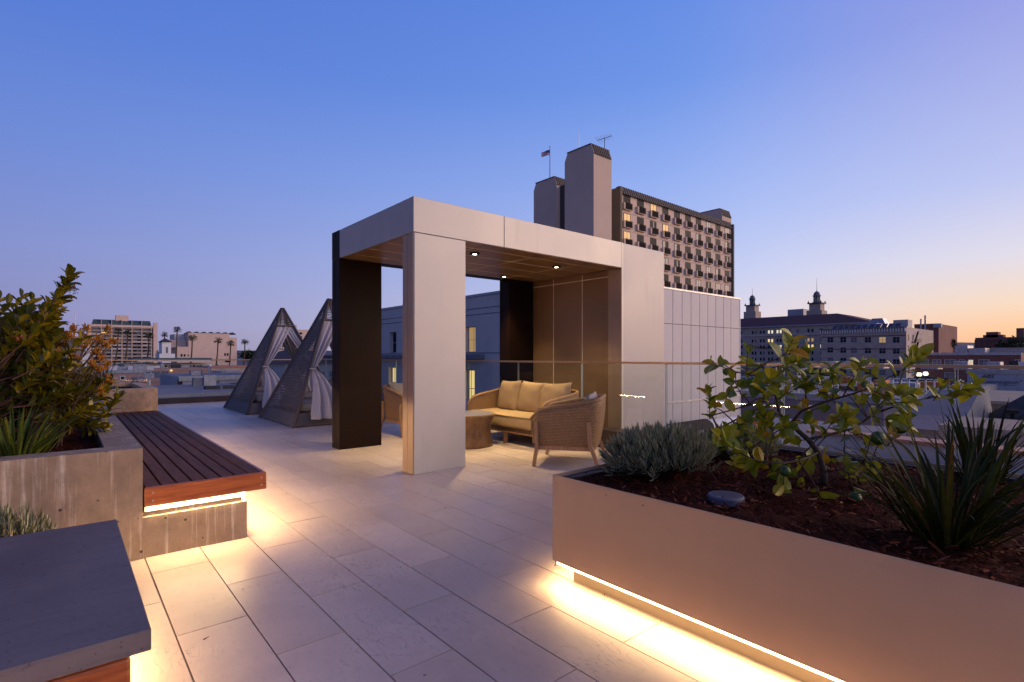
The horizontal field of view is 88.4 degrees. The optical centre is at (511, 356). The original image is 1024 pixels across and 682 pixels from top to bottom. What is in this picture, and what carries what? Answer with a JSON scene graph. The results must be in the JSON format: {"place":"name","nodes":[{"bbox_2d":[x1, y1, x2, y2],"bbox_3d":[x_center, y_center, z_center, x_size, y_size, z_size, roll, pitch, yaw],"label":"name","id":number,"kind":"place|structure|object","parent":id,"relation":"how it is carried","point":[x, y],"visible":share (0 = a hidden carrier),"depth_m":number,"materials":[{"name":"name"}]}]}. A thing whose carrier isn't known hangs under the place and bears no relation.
{"place":"outdoors","nodes":[
{"label":"outdoors","id":0,"kind":"place"},
{"bbox_2d":[61,336,82,374],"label":"grey block","id":1,"kind":"structure","parent":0,"point":[78,352],"depth_m":161.80,"materials":[{"name":"paint"}]},
{"bbox_2d":[82,350,89,366],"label":"white low building","id":2,"kind":"structure","parent":0,"point":[86,356],"depth_m":256.44,"materials":[{"name":"paint"}]},
{"bbox_2d":[80,352,121,388],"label":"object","id":3,"kind":"object","parent":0,"point":[103,374],"visible":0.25,"depth_m":8.34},
{"bbox_2d":[87,315,157,367],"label":"apartment block","id":4,"kind":"structure","parent":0,"point":[137,344],"depth_m":436.75,"materials":[{"name":"beige paint"}]},
{"bbox_2d":[159,338,171,362],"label":"turret house","id":5,"kind":"structure","parent":0,"point":[164,345],"depth_m":244.55,"materials":[{"name":"white paint"}]},
{"bbox_2d":[120,354,211,366],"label":"canopied building","id":6,"kind":"structure","parent":0,"point":[165,356],"depth_m":128.45,"materials":[{"name":"grey brick"}]},
{"bbox_2d":[151,364,210,373],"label":"salmon building","id":7,"kind":"structure","parent":0,"point":[175,368],"depth_m":101.47,"materials":[{"name":"paint"}]},
{"bbox_2d":[147,375,243,397],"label":"grey flat roof","id":8,"kind":"structure","parent":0,"point":[206,385],"depth_m":34.18,"materials":[{"name":"concrete"}]},
{"bbox_2d":[158,360,248,364],"bbox_3d":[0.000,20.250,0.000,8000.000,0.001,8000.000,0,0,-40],"label":"ground","id":9,"kind":"structure","parent":0,"point":[239,362],"depth_m":1701.90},
{"bbox_2d":[114,327,122,364],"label":"palm tree","id":10,"kind":"object","parent":9,"relation":"on","point":[117,330],"visible":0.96,"depth_m":249.81,"materials":[{"name":"green plant"}]},
{"bbox_2d":[84,364,153,382],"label":"salmon row","id":11,"kind":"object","parent":9,"relation":"on","point":[123,374],"visible":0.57,"depth_m":71.50,"materials":[{"name":"paint"}]},
{"bbox_2d":[124,329,131,362],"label":"palm tree","id":12,"kind":"object","parent":9,"relation":"on","point":[128,332],"visible":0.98,"depth_m":254.77,"materials":[{"name":"green plant"}]},
{"bbox_2d":[131,372,159,385],"bbox_3d":[-44.513,11.079,65.798,4.458,18.341,10.080,0,0,-40],"label":"salmon annex","id":13,"kind":"object","parent":9,"relation":"on","point":[153,378],"visible":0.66,"depth_m":63.19,"materials":[{"name":"paint"}]},
{"bbox_2d":[145,333,153,362],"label":"palm tree","id":14,"kind":"object","parent":9,"relation":"on","point":[148,336],"visible":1,"depth_m":244.77,"materials":[{"name":"green plant"}]},
{"bbox_2d":[174,327,181,362],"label":"palm tree","id":15,"kind":"object","parent":9,"relation":"on","point":[177,329],"visible":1,"depth_m":264.75,"materials":[{"name":"green plant"}]},
{"bbox_2d":[187,334,197,362],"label":"palm tree","id":16,"kind":"object","parent":9,"relation":"on","point":[193,338],"visible":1,"depth_m":239.83,"materials":[{"name":"green plant"}]},
{"bbox_2d":[170,331,236,364],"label":"theatre","id":17,"kind":"structure","parent":9,"relation":"on","point":[204,345],"depth_m":290.65,"materials":[{"name":"pink paint"}]},
{"bbox_2d":[214,337,221,364],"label":"palm tree","id":18,"kind":"object","parent":9,"relation":"on","point":[218,342],"visible":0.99,"depth_m":254.75,"materials":[{"name":"green plant"}]},
{"bbox_2d":[198,364,246,372],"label":"mixed rooftops","id":19,"kind":"object","parent":9,"relation":"on","point":[229,367],"visible":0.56,"depth_m":122.55,"materials":[{"name":"brown brick"}]},
{"bbox_2d":[227,340,234,363],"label":"palm tree","id":20,"kind":"object","parent":9,"relation":"on","point":[231,342],"visible":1,"depth_m":259.76,"materials":[{"name":"green plant"}]},
{"bbox_2d":[241,339,248,364],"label":"palm tree","id":21,"kind":"object","parent":9,"relation":"on","point":[243,341],"visible":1,"depth_m":269.76,"materials":[{"name":"green plant"}]},
{"bbox_2d":[238,350,263,360],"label":"tree","id":22,"kind":"object","parent":9,"relation":"on","point":[249,354],"visible":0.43,"depth_m":276.18,"materials":[{"name":"green plant"}]},
{"bbox_2d":[534,143,733,296],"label":"apartment tower","id":23,"kind":"structure","parent":9,"relation":"on","point":[695,247],"depth_m":90.21,"materials":[{"name":"concrete"}]},
{"bbox_2d":[541,146,549,177],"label":"flagpole","id":24,"kind":"object","parent":23,"relation":"on","point":[545,153],"visible":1,"depth_m":91.98,"materials":[{"name":"metal"}]},
{"bbox_2d":[623,195,630,209],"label":"window","id":25,"kind":"structure","parent":23,"relation":"in","point":[626,198],"depth_m":83.96,"materials":[{"name":"glass"}]},
{"bbox_2d":[623,213,630,227],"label":"window","id":26,"kind":"structure","parent":23,"relation":"in","point":[626,216],"depth_m":83.96,"materials":[{"name":"yellow"}]},
{"bbox_2d":[623,231,630,243],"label":"window","id":27,"kind":"structure","parent":23,"relation":"in","point":[626,234],"depth_m":83.96,"materials":[{"name":"yellow"}]},
{"bbox_2d":[637,199,643,213],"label":"window","id":28,"kind":"structure","parent":23,"relation":"in","point":[639,202],"depth_m":86.35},
{"bbox_2d":[637,216,643,230],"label":"window","id":29,"kind":"structure","parent":23,"relation":"in","point":[640,220],"depth_m":86.35,"materials":[{"name":"glass"}]},
{"bbox_2d":[637,234,643,242],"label":"window","id":30,"kind":"structure","parent":23,"relation":"in","point":[640,238],"depth_m":86.35,"materials":[{"name":"glass"}]},
{"bbox_2d":[650,203,656,217],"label":"window","id":31,"kind":"structure","parent":23,"relation":"in","point":[652,206],"depth_m":88.66,"materials":[{"name":"yellow"}]},
{"bbox_2d":[650,220,656,234],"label":"window","id":32,"kind":"structure","parent":23,"relation":"in","point":[653,224],"depth_m":88.66,"materials":[{"name":"glass"}]},
{"bbox_2d":[650,237,656,244],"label":"window","id":33,"kind":"structure","parent":23,"relation":"in","point":[653,241],"depth_m":88.66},
{"bbox_2d":[662,207,668,220],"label":"window","id":34,"kind":"structure","parent":23,"relation":"in","point":[664,210],"depth_m":90.99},
{"bbox_2d":[662,224,668,237],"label":"window","id":35,"kind":"structure","parent":23,"relation":"in","point":[665,227],"depth_m":90.99,"materials":[{"name":"yellow"}]},
{"bbox_2d":[662,240,668,253],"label":"window","id":36,"kind":"structure","parent":23,"relation":"in","point":[664,243],"depth_m":90.99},
{"bbox_2d":[674,211,679,223],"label":"window","id":37,"kind":"structure","parent":23,"relation":"in","point":[676,214],"depth_m":93.19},
{"bbox_2d":[674,227,679,240],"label":"window","id":38,"kind":"structure","parent":23,"relation":"in","point":[676,230],"depth_m":93.39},
{"bbox_2d":[674,243,679,256],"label":"window","id":39,"kind":"structure","parent":23,"relation":"in","point":[676,246],"depth_m":93.28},
{"bbox_2d":[674,259,679,272],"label":"window","id":40,"kind":"structure","parent":23,"relation":"in","point":[676,262],"depth_m":93.37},
{"bbox_2d":[674,276,679,288],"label":"window","id":41,"kind":"structure","parent":23,"relation":"in","point":[676,278],"depth_m":93.35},
{"bbox_2d":[685,230,690,242],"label":"window","id":42,"kind":"structure","parent":23,"relation":"in","point":[687,233],"depth_m":95.52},
{"bbox_2d":[685,246,690,258],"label":"window","id":43,"kind":"structure","parent":23,"relation":"in","point":[687,249],"depth_m":95.52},
{"bbox_2d":[685,262,690,274],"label":"window","id":44,"kind":"structure","parent":23,"relation":"in","point":[687,265],"depth_m":95.68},
{"bbox_2d":[685,278,690,290],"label":"window","id":45,"kind":"structure","parent":23,"relation":"in","point":[687,280],"depth_m":95.73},
{"bbox_2d":[465,399,905,447],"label":"roof","id":46,"kind":"structure","parent":9,"relation":"on","point":[804,428],"depth_m":16.02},
{"bbox_2d":[664,416,736,430],"bbox_3d":[4.781,2.050,15.292,7.300,0.300,0.600,0,0,-40],"label":"insulated duct","id":47,"kind":"object","parent":46,"relation":"on","point":[701,424],"visible":0.16,"depth_m":15.88,"materials":[{"name":"white paint"}]},
{"bbox_2d":[664,287,740,423],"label":"panelled building","id":48,"kind":"structure","parent":46,"relation":"on","point":[700,326],"depth_m":16.84,"materials":[{"name":"white paint"}]},
{"bbox_2d":[806,428,1023,473],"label":"parapet wall","id":49,"kind":"structure","parent":46,"relation":"on","point":[929,450],"depth_m":7.50,"materials":[{"name":"grey paint"}]},
{"bbox_2d":[906,388,991,438],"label":"tent","id":50,"kind":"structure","parent":46,"relation":"on","point":[924,421],"depth_m":12.80,"materials":[{"name":"grey paint"}]},
{"bbox_2d":[938,416,1023,447],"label":"annex","id":51,"kind":"object","parent":46,"relation":"on","point":[1011,423],"visible":0.22,"depth_m":9.78,"materials":[{"name":"grey"}]},
{"bbox_2d":[796,367,829,375],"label":"tree","id":52,"kind":"object","parent":9,"relation":"on","point":[815,368],"visible":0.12,"depth_m":117.30,"materials":[{"name":"green plant"}]},
{"bbox_2d":[740,375,914,388],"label":"flat roof building","id":53,"kind":"structure","parent":9,"relation":"on","point":[799,376],"depth_m":94.22,"materials":[{"name":"white paint"}]},
{"bbox_2d":[740,376,997,426],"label":"flat roof building","id":54,"kind":"structure","parent":9,"relation":"on","point":[817,414],"depth_m":32.48,"materials":[{"name":"grey"}]},
{"bbox_2d":[880,378,943,426],"bbox_3d":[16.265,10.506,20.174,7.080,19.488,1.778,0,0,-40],"label":"beige shed","id":55,"kind":"structure","parent":9,"relation":"on","point":[890,411],"depth_m":18.29,"materials":[{"name":"paint"}]},
{"bbox_2d":[912,375,946,380],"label":"tree","id":56,"kind":"object","parent":9,"relation":"on","point":[924,377],"visible":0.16,"depth_m":83.97,"materials":[{"name":"green plant"}]},
{"bbox_2d":[914,315,956,352],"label":"brick building","id":57,"kind":"structure","parent":9,"relation":"on","point":[944,336],"depth_m":185.45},
{"bbox_2d":[988,390,1023,410],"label":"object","id":58,"kind":"structure","parent":9,"relation":"on","point":[999,398],"depth_m":19.54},
{"bbox_2d":[989,395,1023,419],"bbox_3d":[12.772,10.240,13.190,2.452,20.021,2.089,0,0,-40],"label":"shingle roof house","id":59,"kind":"structure","parent":9,"relation":"on","point":[1015,409],"depth_m":13.49,"materials":[{"name":"grey"}]},
{"bbox_2d":[994,335,1023,347],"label":"tree","id":60,"kind":"object","parent":9,"relation":"on","point":[1003,344],"visible":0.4,"depth_m":258.47,"materials":[{"name":"green plant"}]},
{"bbox_2d":[1008,338,1023,347],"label":"tree","id":61,"kind":"object","parent":9,"relation":"on","point":[1013,345],"visible":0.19,"depth_m":150.71,"materials":[{"name":"green plant"}]},
{"bbox_2d":[160,367,264,385],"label":"white low house","id":62,"kind":"structure","parent":0,"point":[186,378],"depth_m":47.27,"materials":[{"name":"paint"}]},
{"bbox_2d":[212,370,241,372],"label":"white gable building","id":63,"kind":"structure","parent":0,"point":[219,371],"depth_m":96.33,"materials":[{"name":"paint"}]},
{"bbox_2d":[247,350,331,380],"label":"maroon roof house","id":64,"kind":"structure","parent":0,"point":[278,367],"depth_m":60.56,"materials":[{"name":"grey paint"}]},
{"bbox_2d":[295,325,312,349],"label":"slim tower","id":65,"kind":"structure","parent":0,"point":[302,333],"depth_m":323.64,"materials":[{"name":"pink paint"}]},
{"bbox_2d":[326,291,499,398],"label":"grey stucco building","id":66,"kind":"structure","parent":0,"point":[482,326],"depth_m":43.04,"materials":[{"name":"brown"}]},
{"bbox_2d":[392,367,395,382],"bbox_3d":[-11.933,2.697,54.125,0.080,3.200,1.499,0,0,-40],"label":"window","id":67,"kind":"structure","parent":66,"relation":"in","point":[393,368],"depth_m":54.38,"materials":[{"name":"yellow"}]},
{"bbox_2d":[393,332,395,352],"bbox_3d":[-11.851,-1.391,54.029,0.080,2.149,1.486,0,0,-40],"label":"window","id":68,"kind":"structure","parent":66,"relation":"in","point":[394,333],"depth_m":54.34,"materials":[{"name":"glass"}]},
{"bbox_2d":[469,326,475,351],"bbox_3d":[-3.145,-1.391,43.793,0.080,2.149,1.486,0,0,-40],"label":"window","id":69,"kind":"structure","parent":66,"relation":"in","point":[472,330],"depth_m":43.93,"materials":[{"name":"yellow"}]},
{"bbox_2d":[470,370,474,397],"bbox_3d":[-3.226,2.697,43.890,0.080,3.200,1.499,0,0,-40],"label":"window","id":70,"kind":"structure","parent":66,"relation":"in","point":[472,372],"depth_m":43.97,"materials":[{"name":"yellow"}]},
{"bbox_2d":[130,401,801,681],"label":"deck paving","id":71,"kind":"structure","parent":0,"point":[374,569],"depth_m":2.85,"materials":[{"name":"tile"}]},
{"bbox_2d":[0,500,58,537],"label":"lavender bush","id":72,"kind":"object","parent":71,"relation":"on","point":[10,524],"visible":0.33,"depth_m":2.58,"materials":[{"name":"green plant"}]},
{"bbox_2d":[0,401,142,560],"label":"concrete planter","id":73,"kind":"object","parent":71,"relation":"on","point":[75,479],"visible":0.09,"depth_m":3.10,"materials":[{"name":"concrete"}]},
{"bbox_2d":[0,402,84,456],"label":"flax plant","id":74,"kind":"object","parent":73,"relation":"in","point":[8,447],"visible":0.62,"depth_m":3.18,"materials":[{"name":"green plant"}]},
{"bbox_2d":[0,263,126,440],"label":"evergreen shrub","id":75,"kind":"object","parent":73,"relation":"on","point":[31,373],"visible":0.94,"depth_m":3.72,"materials":[{"name":"green plant"}]},
{"bbox_2d":[15,323,119,447],"bbox_3d":[-3.218,0.199,3.836,0.620,0.909,0.426,0,0,-17],"label":"kangaroo paw","id":76,"kind":"object","parent":73,"relation":"on","point":[88,361],"visible":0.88,"depth_m":3.81,"materials":[{"name":"plant"}]},
{"bbox_2d":[0,519,150,681],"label":"stone table","id":77,"kind":"object","parent":71,"relation":"on","point":[72,608],"visible":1,"depth_m":1.67,"materials":[{"name":"stone"}]},
{"bbox_2d":[102,382,157,412],"bbox_3d":[-7.684,0.866,7.551,4.080,0.769,2.340,0,0,-40],"label":"concrete planter","id":78,"kind":"object","parent":71,"relation":"on","point":[138,396],"visible":0.16,"depth_m":7.85,"materials":[{"name":"concrete"}]},
{"bbox_2d":[115,410,265,557],"bbox_3d":[-3.801,1.031,5.587,0.719,0.438,5.563,0,0,-40],"label":"timber bench","id":79,"kind":"object","parent":71,"relation":"on","point":[197,486],"visible":0.89,"depth_m":3.57,"materials":[{"name":"wood"}]},
{"bbox_2d":[223,308,323,414],"bbox_3d":[-5.514,0.050,12.640,2.136,2.426,2.411,0,0,-40],"label":"pyramid cabana","id":80,"kind":"object","parent":71,"relation":"on","point":[255,393],"visible":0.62,"depth_m":12.28,"materials":[{"name":"grey fabric"}]},
{"bbox_2d":[258,298,385,427],"bbox_3d":[-3.684,0.050,10.612,2.136,2.426,2.412,0,0,-40],"label":"pyramid cabana","id":81,"kind":"object","parent":71,"relation":"on","point":[300,403],"visible":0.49,"depth_m":10.01,"materials":[{"name":"grey fabric"}]},
{"bbox_2d":[382,382,402,437],"bbox_3d":[-1.613,0.842,8.579,0.842,0.829,0.818,0,0,-40],"label":"wicker armchair","id":82,"kind":"object","parent":71,"relation":"on","point":[392,403],"visible":0.39,"depth_m":8.37,"materials":[{"name":"brown wicker"}]},
{"bbox_2d":[465,410,494,448],"bbox_3d":[-0.589,1.024,7.403,0.736,0.453,0.731,0,0,-40],"label":"stump table","id":83,"kind":"object","parent":71,"relation":"on","point":[478,430],"visible":0.52,"depth_m":7.12,"materials":[{"name":"brown wood"}]},
{"bbox_2d":[332,196,663,474],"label":"rooftop pavilion","id":84,"kind":"structure","parent":71,"relation":"on","point":[566,295],"depth_m":7.20,"materials":[{"name":"beige metal"}]},
{"bbox_2d":[467,380,578,449],"bbox_3d":[0.152,0.809,7.835,0.863,0.881,1.670,0,0,-40],"label":"wicker sofa","id":85,"kind":"object","parent":71,"relation":"on","point":[513,406],"visible":0.67,"depth_m":7.78,"materials":[{"name":"beige fabric"}]},
{"bbox_2d":[530,391,605,466],"bbox_3d":[0.686,0.842,6.248,0.818,0.829,0.842,0,0,15],"label":"wicker armchair","id":86,"kind":"object","parent":71,"relation":"on","point":[575,424],"visible":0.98,"depth_m":5.90,"materials":[{"name":"brown wicker"}]},
{"bbox_2d":[553,445,1023,681],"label":"metal planter","id":87,"kind":"object","parent":71,"relation":"on","point":[801,583],"visible":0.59,"depth_m":2.08,"materials":[{"name":"brown"}]},
{"bbox_2d":[598,420,723,480],"bbox_3d":[0.891,0.543,3.167,0.917,0.329,0.623,0,0,-40],"label":"lavender bush","id":88,"kind":"object","parent":87,"relation":"on","point":[646,449],"visible":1,"depth_m":2.99,"materials":[{"name":"green plant"}]},
{"bbox_2d":[707,490,744,506],"bbox_3d":[1.036,0.686,2.548,0.170,0.038,0.170,0,0,-40],"label":"valve box lid","id":89,"kind":"object","parent":87,"relation":"on","point":[724,496],"visible":0.99,"depth_m":2.50,"materials":[{"name":"plastic"}]},
{"bbox_2d":[702,420,782,457],"bbox_3d":[1.596,0.582,3.712,0.709,0.252,0.541,0,0,-40],"label":"lavender bush","id":90,"kind":"object","parent":87,"relation":"on","point":[776,446],"visible":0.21,"depth_m":3.57,"materials":[{"name":"green plant"}]},
{"bbox_2d":[696,328,986,502],"bbox_3d":[1.804,0.359,2.788,1.696,0.979,0.877,0,0,3],"label":"lime tree","id":91,"kind":"object","parent":87,"relation":"on","point":[726,435],"visible":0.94,"depth_m":2.71,"materials":[{"name":"green plant"}]},
{"bbox_2d":[817,403,1023,552],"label":"flax plant","id":92,"kind":"object","parent":87,"relation":"on","point":[976,524],"visible":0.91,"depth_m":1.98,"materials":[{"name":"green plant"}]},
{"bbox_2d":[916,398,1023,487],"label":"flax plant","id":93,"kind":"object","parent":87,"relation":"on","point":[961,436],"visible":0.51,"depth_m":2.87,"materials":[{"name":"green plant"}]},
{"bbox_2d":[0,0,1023,351],"label":"sky","id":94,"kind":"structure","parent":0,"point":[200,162],"materials":[{"name":"blue"}]},
{"bbox_2d":[158,342,974,358],"bbox_3d":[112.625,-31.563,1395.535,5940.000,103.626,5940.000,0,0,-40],"label":"hills","id":95,"kind":"structure","parent":0,"point":[327,352],"depth_m":2953.23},
{"bbox_2d":[740,362,834,378],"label":"flat roof building","id":96,"kind":"structure","parent":0,"point":[754,368],"depth_m":150.38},
{"bbox_2d":[740,290,870,365],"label":"grand hotel","id":97,"kind":"structure","parent":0,"point":[758,332],"depth_m":264.98,"materials":[{"name":"concrete"}]},
{"bbox_2d":[819,318,932,377],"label":"cornice building","id":98,"kind":"structure","parent":0,"point":[882,340],"depth_m":165.32,"materials":[{"name":"concrete"}]},
{"bbox_2d":[840,337,846,342],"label":"window","id":99,"kind":"structure","parent":98,"relation":"in","point":[842,339],"depth_m":170.23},
{"bbox_2d":[864,337,871,342],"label":"window","id":100,"kind":"structure","parent":98,"relation":"in","point":[866,339],"depth_m":165.02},
{"bbox_2d":[864,347,871,353],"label":"window","id":101,"kind":"structure","parent":98,"relation":"in","point":[868,350],"depth_m":164.91,"materials":[{"name":"glass"}]},
{"bbox_2d":[879,337,885,342],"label":"window","id":102,"kind":"structure","parent":98,"relation":"in","point":[881,339],"depth_m":162.08,"materials":[{"name":"yellow"}]},
{"bbox_2d":[879,369,885,375],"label":"window","id":103,"kind":"structure","parent":98,"relation":"in","point":[882,372],"depth_m":162.08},
{"bbox_2d":[892,337,899,342],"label":"window","id":104,"kind":"structure","parent":98,"relation":"in","point":[894,339],"depth_m":159.47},
{"bbox_2d":[892,349,899,353],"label":"window","id":105,"kind":"structure","parent":98,"relation":"in","point":[894,351],"depth_m":159.47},
{"bbox_2d":[892,359,899,363],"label":"window","id":106,"kind":"structure","parent":98,"relation":"in","point":[894,361],"depth_m":159.47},
{"bbox_2d":[781,361,1023,390],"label":"white warehouse","id":107,"kind":"structure","parent":0,"point":[1008,379],"depth_m":46.04,"materials":[{"name":"paint"}]},
{"bbox_2d":[914,345,1023,382],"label":"brick building","id":108,"kind":"structure","parent":0,"point":[982,356],"depth_m":86.89,"materials":[{"name":"beige"}]},
{"bbox_2d":[932,359,940,364],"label":"window","id":109,"kind":"structure","parent":108,"relation":"in","point":[934,361],"depth_m":88.68,"materials":[{"name":"glass"}]},
{"bbox_2d":[944,359,955,364],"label":"window","id":110,"kind":"structure","parent":108,"relation":"in","point":[946,361],"depth_m":87.44,"materials":[{"name":"glass"}]},
{"bbox_2d":[944,372,955,377],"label":"window","id":111,"kind":"structure","parent":108,"relation":"in","point":[946,374],"depth_m":87.37,"materials":[{"name":"glass"}]},
{"bbox_2d":[978,359,989,364],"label":"window","id":112,"kind":"structure","parent":108,"relation":"in","point":[980,361],"depth_m":84.17,"materials":[{"name":"glass"}]},
{"bbox_2d":[975,328,1023,351],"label":"brick block","id":113,"kind":"structure","parent":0,"point":[990,340],"depth_m":313.58,"materials":[{"name":"brick"}]},
{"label":"deck slab","id":114,"kind":"structure","parent":0,"visible":0},
{"bbox_2d":[81,359,1023,465],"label":"glass guardrail","id":115,"kind":"object","parent":114,"relation":"on","point":[606,433],"visible":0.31,"depth_m":7.17,"materials":[{"name":"glass"}]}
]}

